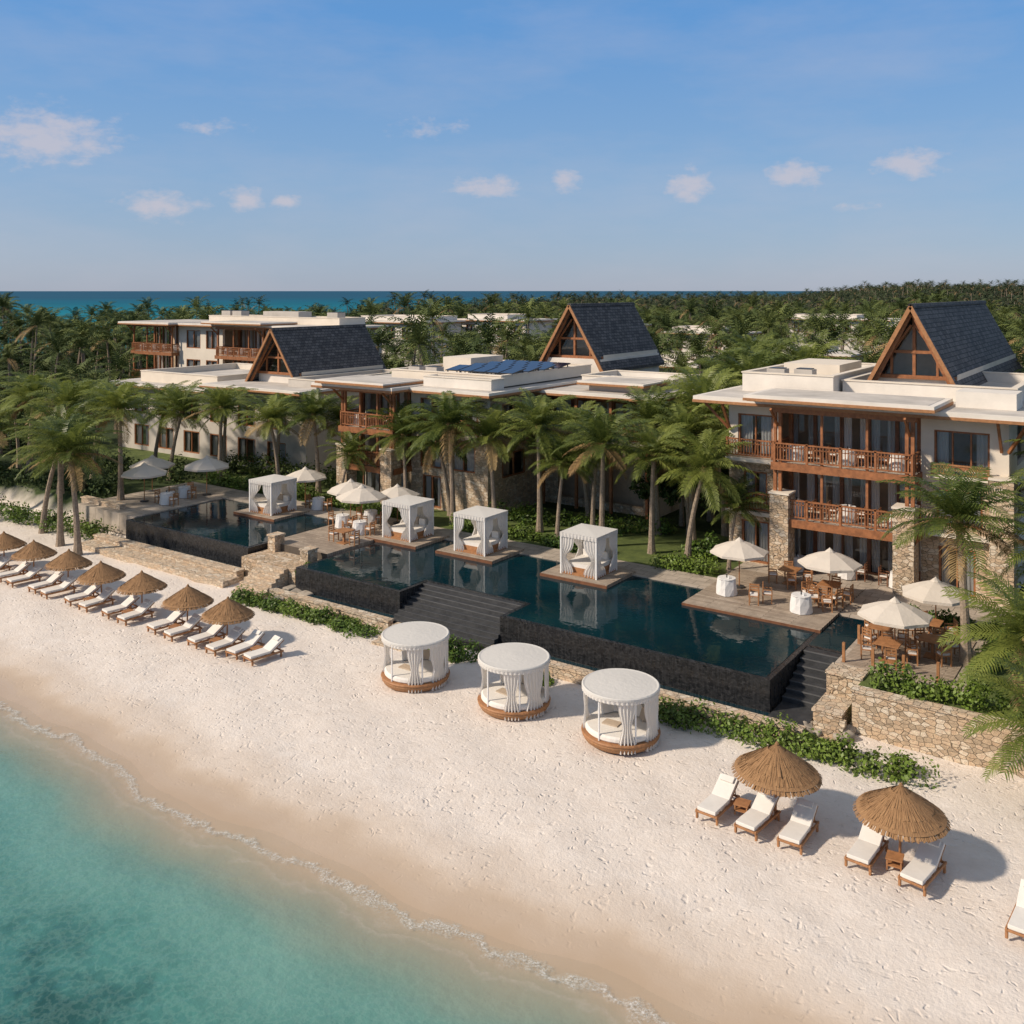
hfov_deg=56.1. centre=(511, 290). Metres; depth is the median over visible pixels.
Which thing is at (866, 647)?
dining chair
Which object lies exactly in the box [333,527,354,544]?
wooden table
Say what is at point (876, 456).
balcony railings
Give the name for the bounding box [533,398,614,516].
palm tree
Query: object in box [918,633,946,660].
wooden table
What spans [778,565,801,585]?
wooden table
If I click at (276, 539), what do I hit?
stone pier
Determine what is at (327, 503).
dining chair
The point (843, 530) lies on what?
timber fascia
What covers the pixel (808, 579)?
dining chair
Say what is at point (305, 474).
white patio umbrella
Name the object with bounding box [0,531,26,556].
thatched beach umbrella
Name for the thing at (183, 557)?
stone ledge wall
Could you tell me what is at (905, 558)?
stone pillars
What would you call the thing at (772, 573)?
dining chair
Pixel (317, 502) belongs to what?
dining table
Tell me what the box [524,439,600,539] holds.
palm tree
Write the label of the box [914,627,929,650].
dining chair
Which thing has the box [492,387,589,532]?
palm tree
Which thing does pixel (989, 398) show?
parapets
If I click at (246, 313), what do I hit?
roof equipment
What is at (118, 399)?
palm tree
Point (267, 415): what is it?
palm tree
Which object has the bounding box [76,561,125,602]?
thatched beach umbrella
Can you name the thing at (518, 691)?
round daybed cabana
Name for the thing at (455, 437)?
balcony slabs
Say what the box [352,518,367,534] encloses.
dining table
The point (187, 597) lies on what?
thatched beach umbrella
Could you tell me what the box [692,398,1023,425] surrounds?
roof soffit
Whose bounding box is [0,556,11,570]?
sun lounger
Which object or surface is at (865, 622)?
dining chair
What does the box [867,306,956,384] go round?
gable timber
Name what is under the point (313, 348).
slate roof
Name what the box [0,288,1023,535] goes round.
palm grove
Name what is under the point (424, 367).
roof equipment
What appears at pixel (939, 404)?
roof slabs
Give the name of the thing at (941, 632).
dining chair
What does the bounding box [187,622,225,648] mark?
sun lounger
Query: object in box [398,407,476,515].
palm tree
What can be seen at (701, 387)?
palm tree
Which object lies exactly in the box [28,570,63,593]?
sun lounger
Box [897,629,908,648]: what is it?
dining chair
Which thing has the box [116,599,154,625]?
sun lounger
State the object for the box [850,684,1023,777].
stone retaining wall
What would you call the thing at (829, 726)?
stone wall
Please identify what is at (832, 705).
stone retaining wall
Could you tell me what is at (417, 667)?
round daybed cabana
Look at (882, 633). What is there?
dining chair
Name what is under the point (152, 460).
white patio umbrella
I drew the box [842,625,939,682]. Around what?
deck bollards
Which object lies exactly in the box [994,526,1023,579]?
palm tree
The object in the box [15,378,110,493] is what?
palm tree
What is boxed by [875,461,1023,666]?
palm tree
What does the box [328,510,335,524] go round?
dining chair
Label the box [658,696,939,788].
hedge
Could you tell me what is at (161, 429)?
palm tree
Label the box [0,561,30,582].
sun lounger
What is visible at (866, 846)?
sun lounger
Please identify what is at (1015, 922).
sun lounger
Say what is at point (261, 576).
stone steps
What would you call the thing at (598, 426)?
palm tree
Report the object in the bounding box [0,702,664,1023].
sea
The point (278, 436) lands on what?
palm tree
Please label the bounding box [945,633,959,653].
dining chair
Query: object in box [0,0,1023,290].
sky
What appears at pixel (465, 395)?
roof soffit
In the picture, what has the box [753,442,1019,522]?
floors
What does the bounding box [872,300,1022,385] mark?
slate roof
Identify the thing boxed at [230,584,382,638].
hedge
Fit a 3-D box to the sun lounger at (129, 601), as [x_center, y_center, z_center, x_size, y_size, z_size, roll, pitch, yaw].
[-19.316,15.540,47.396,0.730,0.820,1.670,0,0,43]
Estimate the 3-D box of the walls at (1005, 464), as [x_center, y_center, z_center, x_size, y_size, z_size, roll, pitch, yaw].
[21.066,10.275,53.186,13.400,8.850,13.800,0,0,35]
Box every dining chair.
[154,489,159,502]
[168,486,175,496]
[169,493,178,505]
[187,486,195,499]
[305,494,311,507]
[323,498,331,511]
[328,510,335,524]
[328,525,338,541]
[342,520,350,535]
[347,515,357,524]
[349,530,359,545]
[356,506,363,514]
[360,515,367,525]
[365,521,374,535]
[376,511,381,524]
[748,583,759,605]
[762,581,772,603]
[768,564,777,583]
[784,560,793,579]
[786,572,796,589]
[801,581,815,602]
[803,570,812,583]
[806,576,817,588]
[808,585,819,607]
[818,586,830,605]
[821,590,832,612]
[829,588,843,609]
[831,575,840,592]
[844,584,853,604]
[860,634,871,659]
[862,627,877,648]
[864,619,878,637]
[881,630,893,654]
[884,648,896,670]
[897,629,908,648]
[905,634,920,659]
[905,640,917,665]
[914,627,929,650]
[929,627,943,647]
[935,644,951,666]
[944,618,957,640]
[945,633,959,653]
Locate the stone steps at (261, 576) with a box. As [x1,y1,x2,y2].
[231,562,287,597]
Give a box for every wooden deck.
[280,523,381,559]
[682,568,862,632]
[840,628,975,685]
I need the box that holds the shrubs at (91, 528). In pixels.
[0,493,116,538]
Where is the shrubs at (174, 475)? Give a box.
[80,448,202,484]
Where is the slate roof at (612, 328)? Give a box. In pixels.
[542,302,663,370]
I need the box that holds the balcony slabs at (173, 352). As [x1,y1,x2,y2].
[136,349,255,357]
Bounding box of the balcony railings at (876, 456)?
[726,436,920,530]
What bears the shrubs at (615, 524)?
on the lawn at (632, 547)
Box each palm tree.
[0,371,78,476]
[0,397,33,447]
[1,415,114,546]
[2,397,113,533]
[13,413,130,554]
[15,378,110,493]
[71,377,144,479]
[74,381,168,500]
[78,378,136,468]
[130,380,201,457]
[140,379,216,479]
[178,385,258,484]
[193,388,259,472]
[226,394,305,474]
[245,392,316,471]
[268,388,351,493]
[299,394,358,439]
[317,429,376,503]
[361,398,431,488]
[397,390,495,524]
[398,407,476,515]
[449,403,534,507]
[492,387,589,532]
[501,410,565,512]
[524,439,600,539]
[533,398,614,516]
[551,406,653,526]
[563,418,638,524]
[605,418,695,553]
[606,385,691,534]
[639,403,725,542]
[649,424,759,560]
[661,363,740,535]
[661,364,741,521]
[689,341,780,387]
[701,474,769,571]
[706,348,790,407]
[729,337,801,377]
[766,334,856,361]
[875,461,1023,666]
[936,568,1023,711]
[959,651,1023,782]
[983,476,1023,578]
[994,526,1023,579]
[1005,439,1023,493]
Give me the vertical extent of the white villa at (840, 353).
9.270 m
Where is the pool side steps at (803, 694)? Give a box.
[768,647,841,735]
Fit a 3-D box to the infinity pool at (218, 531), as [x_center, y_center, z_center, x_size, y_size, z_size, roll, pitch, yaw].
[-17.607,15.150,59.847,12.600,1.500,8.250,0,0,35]
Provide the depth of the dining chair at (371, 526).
55.96 m
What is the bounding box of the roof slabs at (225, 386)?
[110,321,388,393]
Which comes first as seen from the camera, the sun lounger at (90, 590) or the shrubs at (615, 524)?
the sun lounger at (90, 590)
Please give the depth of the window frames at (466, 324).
148.90 m
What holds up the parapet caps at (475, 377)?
on the parapets at (470, 359)
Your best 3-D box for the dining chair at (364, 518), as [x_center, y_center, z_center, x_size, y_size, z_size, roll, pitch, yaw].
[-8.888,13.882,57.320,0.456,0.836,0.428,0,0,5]
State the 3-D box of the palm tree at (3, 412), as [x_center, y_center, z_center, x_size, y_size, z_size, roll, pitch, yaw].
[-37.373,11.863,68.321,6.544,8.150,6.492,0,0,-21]
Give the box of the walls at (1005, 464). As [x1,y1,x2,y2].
[729,405,1023,600]
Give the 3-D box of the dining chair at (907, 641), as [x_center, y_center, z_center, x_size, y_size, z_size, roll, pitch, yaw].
[15.623,13.882,37.434,0.427,0.836,0.456,0,0,-5]
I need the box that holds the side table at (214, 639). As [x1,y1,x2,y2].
[209,637,222,642]
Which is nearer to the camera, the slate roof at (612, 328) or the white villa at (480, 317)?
the slate roof at (612, 328)
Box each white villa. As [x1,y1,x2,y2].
[361,314,465,365]
[457,313,556,359]
[659,353,712,417]
[661,325,761,353]
[783,343,873,362]
[790,313,900,349]
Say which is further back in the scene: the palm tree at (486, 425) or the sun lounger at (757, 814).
the palm tree at (486, 425)
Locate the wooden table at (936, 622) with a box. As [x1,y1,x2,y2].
[928,618,943,633]
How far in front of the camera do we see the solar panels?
66.55 m
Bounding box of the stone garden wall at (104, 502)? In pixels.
[80,495,126,509]
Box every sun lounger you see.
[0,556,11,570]
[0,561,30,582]
[6,565,42,587]
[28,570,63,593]
[40,575,76,598]
[64,583,100,605]
[78,587,114,612]
[101,594,139,618]
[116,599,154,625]
[146,608,185,634]
[163,613,202,641]
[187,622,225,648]
[205,626,244,656]
[225,629,264,659]
[242,635,283,665]
[695,773,739,825]
[734,788,780,840]
[777,798,818,854]
[844,820,888,875]
[898,836,946,896]
[1005,879,1023,938]
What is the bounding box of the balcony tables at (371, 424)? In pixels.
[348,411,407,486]
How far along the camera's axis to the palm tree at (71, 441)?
57.67 m
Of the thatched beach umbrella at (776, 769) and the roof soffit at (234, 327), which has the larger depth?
the roof soffit at (234, 327)
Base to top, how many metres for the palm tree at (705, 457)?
7.578 m
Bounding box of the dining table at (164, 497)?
[159,490,172,504]
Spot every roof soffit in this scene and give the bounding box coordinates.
[104,323,386,395]
[311,381,682,402]
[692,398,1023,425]
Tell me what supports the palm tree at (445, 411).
on the lawn at (441, 518)
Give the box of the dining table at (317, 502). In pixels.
[311,495,325,509]
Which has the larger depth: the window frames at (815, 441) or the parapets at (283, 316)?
the parapets at (283, 316)
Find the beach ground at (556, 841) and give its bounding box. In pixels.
[0,297,1023,1023]
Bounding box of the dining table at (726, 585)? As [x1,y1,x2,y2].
[716,574,737,596]
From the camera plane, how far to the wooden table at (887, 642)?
37.04 m
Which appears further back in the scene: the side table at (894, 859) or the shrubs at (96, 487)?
the shrubs at (96, 487)
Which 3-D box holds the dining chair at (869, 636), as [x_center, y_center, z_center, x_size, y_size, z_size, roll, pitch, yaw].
[14.313,13.882,38.415,0.428,0.836,0.456,0,0,-36]
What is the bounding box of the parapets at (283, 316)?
[141,311,390,401]
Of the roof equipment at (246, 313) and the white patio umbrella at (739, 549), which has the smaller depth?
the white patio umbrella at (739, 549)
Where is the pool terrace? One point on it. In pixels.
(872, 589)
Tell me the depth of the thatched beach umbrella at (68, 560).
50.90 m
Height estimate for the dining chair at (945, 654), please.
0.836 m
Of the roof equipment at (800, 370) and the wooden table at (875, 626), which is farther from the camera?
the roof equipment at (800, 370)
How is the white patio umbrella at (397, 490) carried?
on the pool terrace
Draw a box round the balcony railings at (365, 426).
[340,408,644,465]
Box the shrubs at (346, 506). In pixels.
[320,492,401,519]
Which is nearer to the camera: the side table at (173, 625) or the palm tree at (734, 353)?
the side table at (173, 625)
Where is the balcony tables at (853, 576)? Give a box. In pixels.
[782,443,920,587]
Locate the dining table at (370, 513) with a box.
[363,508,377,523]
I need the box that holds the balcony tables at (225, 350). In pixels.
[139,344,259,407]
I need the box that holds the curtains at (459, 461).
[365,392,640,505]
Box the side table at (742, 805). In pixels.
[733,797,751,814]
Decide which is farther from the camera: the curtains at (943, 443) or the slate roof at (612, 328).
the slate roof at (612, 328)
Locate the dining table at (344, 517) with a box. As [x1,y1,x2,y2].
[335,512,349,527]
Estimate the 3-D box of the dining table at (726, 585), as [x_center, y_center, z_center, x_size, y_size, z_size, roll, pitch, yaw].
[10.129,13.797,45.215,0.946,0.924,0.991,0,0,35]
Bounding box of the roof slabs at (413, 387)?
[311,374,712,399]
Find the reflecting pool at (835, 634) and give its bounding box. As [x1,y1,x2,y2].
[806,616,870,653]
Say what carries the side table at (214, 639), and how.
on the beach ground at (556, 841)
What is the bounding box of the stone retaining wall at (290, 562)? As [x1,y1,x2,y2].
[242,549,317,584]
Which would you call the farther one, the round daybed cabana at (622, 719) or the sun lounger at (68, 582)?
the sun lounger at (68, 582)
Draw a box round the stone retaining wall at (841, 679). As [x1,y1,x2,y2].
[825,662,869,698]
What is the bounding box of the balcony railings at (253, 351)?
[132,341,257,375]
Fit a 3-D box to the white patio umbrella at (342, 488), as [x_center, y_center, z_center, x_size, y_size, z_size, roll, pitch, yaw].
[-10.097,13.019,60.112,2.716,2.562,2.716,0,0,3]
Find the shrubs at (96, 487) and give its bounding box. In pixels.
[0,461,130,498]
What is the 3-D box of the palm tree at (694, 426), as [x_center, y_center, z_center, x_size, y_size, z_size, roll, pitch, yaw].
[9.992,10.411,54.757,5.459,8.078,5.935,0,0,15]
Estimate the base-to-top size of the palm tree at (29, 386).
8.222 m
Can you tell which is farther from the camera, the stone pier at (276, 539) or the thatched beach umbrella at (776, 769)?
the stone pier at (276, 539)
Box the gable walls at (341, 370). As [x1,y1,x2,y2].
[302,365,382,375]
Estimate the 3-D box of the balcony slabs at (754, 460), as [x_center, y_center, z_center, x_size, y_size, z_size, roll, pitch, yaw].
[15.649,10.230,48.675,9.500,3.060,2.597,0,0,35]
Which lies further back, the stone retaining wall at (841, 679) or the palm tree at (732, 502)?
the palm tree at (732, 502)
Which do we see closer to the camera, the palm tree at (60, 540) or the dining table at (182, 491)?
the palm tree at (60, 540)
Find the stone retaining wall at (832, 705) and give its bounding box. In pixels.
[811,692,851,724]
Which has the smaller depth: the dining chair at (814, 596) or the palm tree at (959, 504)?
the palm tree at (959, 504)
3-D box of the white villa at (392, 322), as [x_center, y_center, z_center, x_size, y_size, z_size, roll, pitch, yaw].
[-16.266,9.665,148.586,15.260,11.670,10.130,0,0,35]
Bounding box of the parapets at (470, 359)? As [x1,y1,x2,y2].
[392,354,692,392]
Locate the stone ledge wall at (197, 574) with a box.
[81,539,238,587]
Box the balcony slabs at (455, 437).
[347,423,641,466]
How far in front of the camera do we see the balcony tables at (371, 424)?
65.80 m
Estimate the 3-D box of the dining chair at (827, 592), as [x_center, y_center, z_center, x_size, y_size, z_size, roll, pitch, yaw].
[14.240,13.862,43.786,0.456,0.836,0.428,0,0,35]
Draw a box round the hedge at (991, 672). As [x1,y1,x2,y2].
[964,624,1014,689]
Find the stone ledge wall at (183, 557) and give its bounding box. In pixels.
[93,533,244,580]
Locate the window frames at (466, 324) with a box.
[466,324,522,336]
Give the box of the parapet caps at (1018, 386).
[741,363,1023,389]
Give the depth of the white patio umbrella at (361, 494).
57.04 m
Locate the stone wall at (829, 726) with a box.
[810,713,846,742]
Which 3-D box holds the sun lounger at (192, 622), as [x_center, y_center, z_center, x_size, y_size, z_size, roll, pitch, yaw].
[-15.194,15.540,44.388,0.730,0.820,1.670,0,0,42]
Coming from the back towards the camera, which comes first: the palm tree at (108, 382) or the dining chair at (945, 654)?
the palm tree at (108, 382)
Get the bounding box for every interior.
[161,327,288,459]
[387,325,672,508]
[758,327,976,578]
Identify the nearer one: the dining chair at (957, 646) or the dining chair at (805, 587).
the dining chair at (957, 646)
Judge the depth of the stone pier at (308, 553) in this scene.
51.51 m
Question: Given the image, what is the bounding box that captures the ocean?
[0,291,832,356]
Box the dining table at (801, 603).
[790,590,812,614]
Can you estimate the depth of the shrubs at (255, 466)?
73.97 m
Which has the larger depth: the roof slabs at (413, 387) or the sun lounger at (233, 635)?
the roof slabs at (413, 387)
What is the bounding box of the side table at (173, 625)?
[168,623,181,628]
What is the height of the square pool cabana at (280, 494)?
2.490 m
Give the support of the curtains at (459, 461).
attached to the walls at (472, 489)
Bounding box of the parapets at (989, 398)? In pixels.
[742,358,1023,410]
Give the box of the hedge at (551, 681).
[542,671,554,686]
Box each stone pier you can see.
[267,531,285,551]
[299,546,318,564]
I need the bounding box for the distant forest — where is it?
[139,279,1023,337]
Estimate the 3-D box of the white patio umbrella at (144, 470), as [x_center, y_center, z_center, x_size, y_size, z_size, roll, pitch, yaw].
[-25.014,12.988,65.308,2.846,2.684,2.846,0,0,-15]
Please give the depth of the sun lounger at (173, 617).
45.19 m
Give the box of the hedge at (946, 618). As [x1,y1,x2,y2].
[909,603,1005,638]
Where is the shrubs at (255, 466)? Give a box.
[226,448,335,488]
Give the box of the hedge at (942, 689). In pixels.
[867,656,1023,723]
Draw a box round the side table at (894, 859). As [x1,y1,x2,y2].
[885,850,903,871]
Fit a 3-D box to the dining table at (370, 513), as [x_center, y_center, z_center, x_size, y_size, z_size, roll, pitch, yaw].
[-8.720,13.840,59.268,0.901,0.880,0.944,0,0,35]
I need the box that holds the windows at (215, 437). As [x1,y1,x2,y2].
[138,326,284,463]
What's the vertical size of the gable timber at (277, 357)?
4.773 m
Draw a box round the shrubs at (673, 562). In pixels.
[648,549,721,575]
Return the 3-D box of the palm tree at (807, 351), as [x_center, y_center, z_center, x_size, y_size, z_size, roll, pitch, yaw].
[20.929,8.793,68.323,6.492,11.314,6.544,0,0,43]
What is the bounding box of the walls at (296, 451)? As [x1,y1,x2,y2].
[122,326,381,472]
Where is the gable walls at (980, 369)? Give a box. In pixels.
[957,354,1015,380]
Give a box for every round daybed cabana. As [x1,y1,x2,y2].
[381,621,449,692]
[477,643,550,720]
[581,668,660,754]
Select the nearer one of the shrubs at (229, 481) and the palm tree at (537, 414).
the palm tree at (537, 414)
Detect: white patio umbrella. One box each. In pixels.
[121,462,166,501]
[129,455,174,491]
[184,455,228,495]
[286,466,325,504]
[327,479,373,519]
[336,484,387,517]
[381,483,419,523]
[710,537,768,588]
[797,548,862,602]
[857,597,932,661]
[902,577,970,632]
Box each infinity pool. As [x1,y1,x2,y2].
[121,499,334,576]
[284,540,819,715]
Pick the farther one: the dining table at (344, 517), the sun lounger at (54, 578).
the dining table at (344, 517)
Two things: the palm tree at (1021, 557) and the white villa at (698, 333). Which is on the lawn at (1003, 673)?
the palm tree at (1021, 557)
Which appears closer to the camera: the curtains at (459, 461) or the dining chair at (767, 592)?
the dining chair at (767, 592)
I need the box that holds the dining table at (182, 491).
[178,484,190,497]
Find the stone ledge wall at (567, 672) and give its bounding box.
[491,645,806,745]
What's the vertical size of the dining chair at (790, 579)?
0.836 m
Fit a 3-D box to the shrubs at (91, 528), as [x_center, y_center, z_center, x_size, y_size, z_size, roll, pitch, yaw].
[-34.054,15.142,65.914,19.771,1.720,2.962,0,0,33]
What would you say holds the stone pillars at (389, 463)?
on the lawn at (441, 518)
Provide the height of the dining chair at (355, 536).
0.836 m
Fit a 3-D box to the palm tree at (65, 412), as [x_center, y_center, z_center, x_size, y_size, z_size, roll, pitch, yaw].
[-29.879,11.544,63.217,6.758,8.831,6.441,0,0,-15]
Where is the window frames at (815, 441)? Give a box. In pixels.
[738,413,989,596]
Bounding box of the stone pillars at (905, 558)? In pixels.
[768,475,1018,609]
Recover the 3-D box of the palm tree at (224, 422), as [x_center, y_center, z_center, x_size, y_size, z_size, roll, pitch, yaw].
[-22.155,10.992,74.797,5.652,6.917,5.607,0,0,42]
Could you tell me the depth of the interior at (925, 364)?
51.69 m
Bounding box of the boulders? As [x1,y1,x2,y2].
[269,584,855,741]
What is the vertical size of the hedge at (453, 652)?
1.175 m
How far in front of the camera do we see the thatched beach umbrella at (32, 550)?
52.81 m
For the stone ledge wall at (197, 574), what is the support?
on the beach ground at (556, 841)
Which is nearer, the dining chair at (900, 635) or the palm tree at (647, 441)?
the dining chair at (900, 635)
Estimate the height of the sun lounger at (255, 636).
0.820 m
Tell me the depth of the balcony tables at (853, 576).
47.45 m
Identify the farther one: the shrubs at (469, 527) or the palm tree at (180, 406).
the palm tree at (180, 406)
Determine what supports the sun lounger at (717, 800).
on the beach ground at (556, 841)
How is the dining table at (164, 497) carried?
on the pool terrace
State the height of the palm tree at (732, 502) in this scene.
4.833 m
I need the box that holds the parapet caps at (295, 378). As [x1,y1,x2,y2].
[140,315,391,380]
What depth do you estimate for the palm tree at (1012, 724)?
29.55 m
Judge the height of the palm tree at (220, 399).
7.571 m
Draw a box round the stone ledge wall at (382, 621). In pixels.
[270,588,394,630]
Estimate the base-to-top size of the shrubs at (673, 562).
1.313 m
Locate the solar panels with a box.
[446,360,570,374]
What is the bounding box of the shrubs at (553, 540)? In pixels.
[538,532,577,552]
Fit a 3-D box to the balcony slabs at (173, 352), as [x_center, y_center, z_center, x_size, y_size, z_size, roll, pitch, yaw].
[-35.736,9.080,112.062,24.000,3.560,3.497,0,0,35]
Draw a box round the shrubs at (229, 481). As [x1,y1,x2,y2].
[203,470,320,498]
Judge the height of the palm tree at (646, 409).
8.685 m
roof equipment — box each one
[222,310,344,317]
[409,365,443,370]
[767,367,816,374]
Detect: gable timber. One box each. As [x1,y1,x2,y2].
[245,329,300,381]
[539,305,602,371]
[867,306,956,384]
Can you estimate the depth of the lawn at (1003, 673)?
34.39 m
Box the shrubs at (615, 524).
[488,499,677,536]
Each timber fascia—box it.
[131,325,265,377]
[338,389,637,474]
[771,408,921,544]
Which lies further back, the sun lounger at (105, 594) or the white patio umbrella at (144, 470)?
the white patio umbrella at (144, 470)
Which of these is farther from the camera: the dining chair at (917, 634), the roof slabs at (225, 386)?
the roof slabs at (225, 386)
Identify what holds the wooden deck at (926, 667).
on the pool terrace
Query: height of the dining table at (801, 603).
0.924 m
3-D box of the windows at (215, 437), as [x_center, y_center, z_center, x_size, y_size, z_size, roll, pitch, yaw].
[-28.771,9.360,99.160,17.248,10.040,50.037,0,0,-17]
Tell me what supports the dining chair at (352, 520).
on the wooden deck at (317, 537)
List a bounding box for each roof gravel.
[112,319,378,391]
[326,370,677,396]
[703,382,1023,416]
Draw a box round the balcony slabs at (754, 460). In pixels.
[725,454,919,532]
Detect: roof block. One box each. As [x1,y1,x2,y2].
[259,373,290,382]
[547,353,658,372]
[878,377,946,383]
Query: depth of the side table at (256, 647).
42.01 m
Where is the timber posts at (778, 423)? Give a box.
[704,403,1023,529]
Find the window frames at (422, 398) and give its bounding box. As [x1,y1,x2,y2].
[363,393,655,507]
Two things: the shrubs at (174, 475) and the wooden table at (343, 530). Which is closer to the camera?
the wooden table at (343, 530)
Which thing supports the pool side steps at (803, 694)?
on the beach ground at (556, 841)
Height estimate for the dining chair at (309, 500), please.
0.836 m
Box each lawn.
[39,444,464,528]
[448,505,743,577]
[859,622,1023,722]
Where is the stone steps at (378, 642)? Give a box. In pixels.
[371,622,402,651]
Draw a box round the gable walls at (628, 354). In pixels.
[603,349,656,358]
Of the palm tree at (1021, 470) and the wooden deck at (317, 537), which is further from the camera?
the wooden deck at (317, 537)
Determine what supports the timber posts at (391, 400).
on the beach ground at (556, 841)
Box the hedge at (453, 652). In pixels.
[427,634,483,663]
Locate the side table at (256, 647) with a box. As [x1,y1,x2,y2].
[250,645,263,650]
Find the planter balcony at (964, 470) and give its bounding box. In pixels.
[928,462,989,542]
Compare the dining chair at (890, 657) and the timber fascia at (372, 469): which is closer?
the dining chair at (890, 657)
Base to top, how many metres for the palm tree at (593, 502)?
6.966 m
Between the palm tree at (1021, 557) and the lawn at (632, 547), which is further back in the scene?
the lawn at (632, 547)
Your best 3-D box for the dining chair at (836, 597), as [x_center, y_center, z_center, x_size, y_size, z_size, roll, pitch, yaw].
[14.623,13.840,43.295,0.480,0.880,0.450,0,0,-30]
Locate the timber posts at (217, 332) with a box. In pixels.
[127,325,263,375]
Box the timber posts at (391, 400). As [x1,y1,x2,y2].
[332,389,648,518]
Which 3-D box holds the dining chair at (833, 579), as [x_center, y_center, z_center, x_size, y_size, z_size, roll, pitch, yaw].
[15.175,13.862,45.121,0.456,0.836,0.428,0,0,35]
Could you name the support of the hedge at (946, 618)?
on the beach ground at (556, 841)
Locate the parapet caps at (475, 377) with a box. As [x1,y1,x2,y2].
[391,360,699,380]
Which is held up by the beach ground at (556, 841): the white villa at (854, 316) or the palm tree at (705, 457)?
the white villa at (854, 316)
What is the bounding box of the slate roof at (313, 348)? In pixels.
[248,324,386,380]
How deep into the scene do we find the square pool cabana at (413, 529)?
55.30 m
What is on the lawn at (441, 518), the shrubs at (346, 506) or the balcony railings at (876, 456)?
the shrubs at (346, 506)
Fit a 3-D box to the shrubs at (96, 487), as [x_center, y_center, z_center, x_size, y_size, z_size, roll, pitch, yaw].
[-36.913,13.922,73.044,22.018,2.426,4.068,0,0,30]
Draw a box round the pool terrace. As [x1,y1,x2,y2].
[78,482,1017,691]
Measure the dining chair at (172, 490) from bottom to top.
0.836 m
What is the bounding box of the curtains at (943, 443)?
[742,414,987,594]
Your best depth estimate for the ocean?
2370.02 m
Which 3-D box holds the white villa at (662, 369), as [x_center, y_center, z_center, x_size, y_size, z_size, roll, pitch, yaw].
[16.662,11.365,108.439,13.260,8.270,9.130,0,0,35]
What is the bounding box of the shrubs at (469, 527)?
[449,512,543,541]
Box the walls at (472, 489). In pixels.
[365,392,706,516]
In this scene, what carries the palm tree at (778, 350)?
on the beach ground at (556, 841)
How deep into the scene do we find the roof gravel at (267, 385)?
89.01 m
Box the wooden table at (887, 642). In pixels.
[874,636,903,664]
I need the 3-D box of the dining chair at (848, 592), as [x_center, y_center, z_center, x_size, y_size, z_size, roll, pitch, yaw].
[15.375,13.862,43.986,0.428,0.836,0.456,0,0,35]
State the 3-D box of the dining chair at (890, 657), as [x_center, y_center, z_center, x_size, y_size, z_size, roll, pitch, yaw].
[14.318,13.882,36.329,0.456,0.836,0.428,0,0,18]
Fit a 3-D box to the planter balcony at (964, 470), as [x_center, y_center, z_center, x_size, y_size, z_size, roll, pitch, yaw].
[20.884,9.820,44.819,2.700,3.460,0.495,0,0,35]
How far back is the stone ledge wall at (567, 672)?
35.96 m
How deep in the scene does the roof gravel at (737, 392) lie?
47.55 m
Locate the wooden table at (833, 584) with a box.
[817,579,841,597]
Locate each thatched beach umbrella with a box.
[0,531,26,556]
[11,539,56,577]
[44,549,92,577]
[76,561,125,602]
[116,570,166,614]
[161,584,213,620]
[200,596,254,635]
[731,741,822,819]
[853,782,950,852]
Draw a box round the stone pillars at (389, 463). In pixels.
[335,443,400,507]
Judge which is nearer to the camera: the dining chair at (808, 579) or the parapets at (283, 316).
the dining chair at (808, 579)
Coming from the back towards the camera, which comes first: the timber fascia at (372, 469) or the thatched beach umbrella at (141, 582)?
the timber fascia at (372, 469)
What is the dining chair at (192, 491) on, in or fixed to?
on the pool terrace
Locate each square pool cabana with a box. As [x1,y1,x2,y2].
[233,474,309,521]
[365,495,448,549]
[435,505,523,564]
[540,523,635,588]
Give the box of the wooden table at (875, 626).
[867,623,893,646]
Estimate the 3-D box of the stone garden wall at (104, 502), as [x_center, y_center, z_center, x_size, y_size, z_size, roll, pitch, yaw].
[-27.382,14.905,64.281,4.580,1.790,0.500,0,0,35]
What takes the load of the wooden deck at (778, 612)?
on the pool terrace
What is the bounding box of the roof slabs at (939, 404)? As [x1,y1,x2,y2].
[693,385,1023,421]
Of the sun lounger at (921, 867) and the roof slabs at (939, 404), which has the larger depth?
the roof slabs at (939, 404)
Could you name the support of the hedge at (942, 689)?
on the lawn at (1003, 673)
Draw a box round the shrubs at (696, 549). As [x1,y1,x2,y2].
[680,529,721,559]
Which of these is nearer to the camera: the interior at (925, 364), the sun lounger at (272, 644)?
the sun lounger at (272, 644)
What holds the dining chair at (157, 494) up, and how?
on the pool terrace
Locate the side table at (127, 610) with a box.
[121,609,133,613]
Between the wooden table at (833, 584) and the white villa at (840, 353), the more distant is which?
the white villa at (840, 353)
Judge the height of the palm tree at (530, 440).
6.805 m
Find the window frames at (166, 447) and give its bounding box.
[135,326,285,465]
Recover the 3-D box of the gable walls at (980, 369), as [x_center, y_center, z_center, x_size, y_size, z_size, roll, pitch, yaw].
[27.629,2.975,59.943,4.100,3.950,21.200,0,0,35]

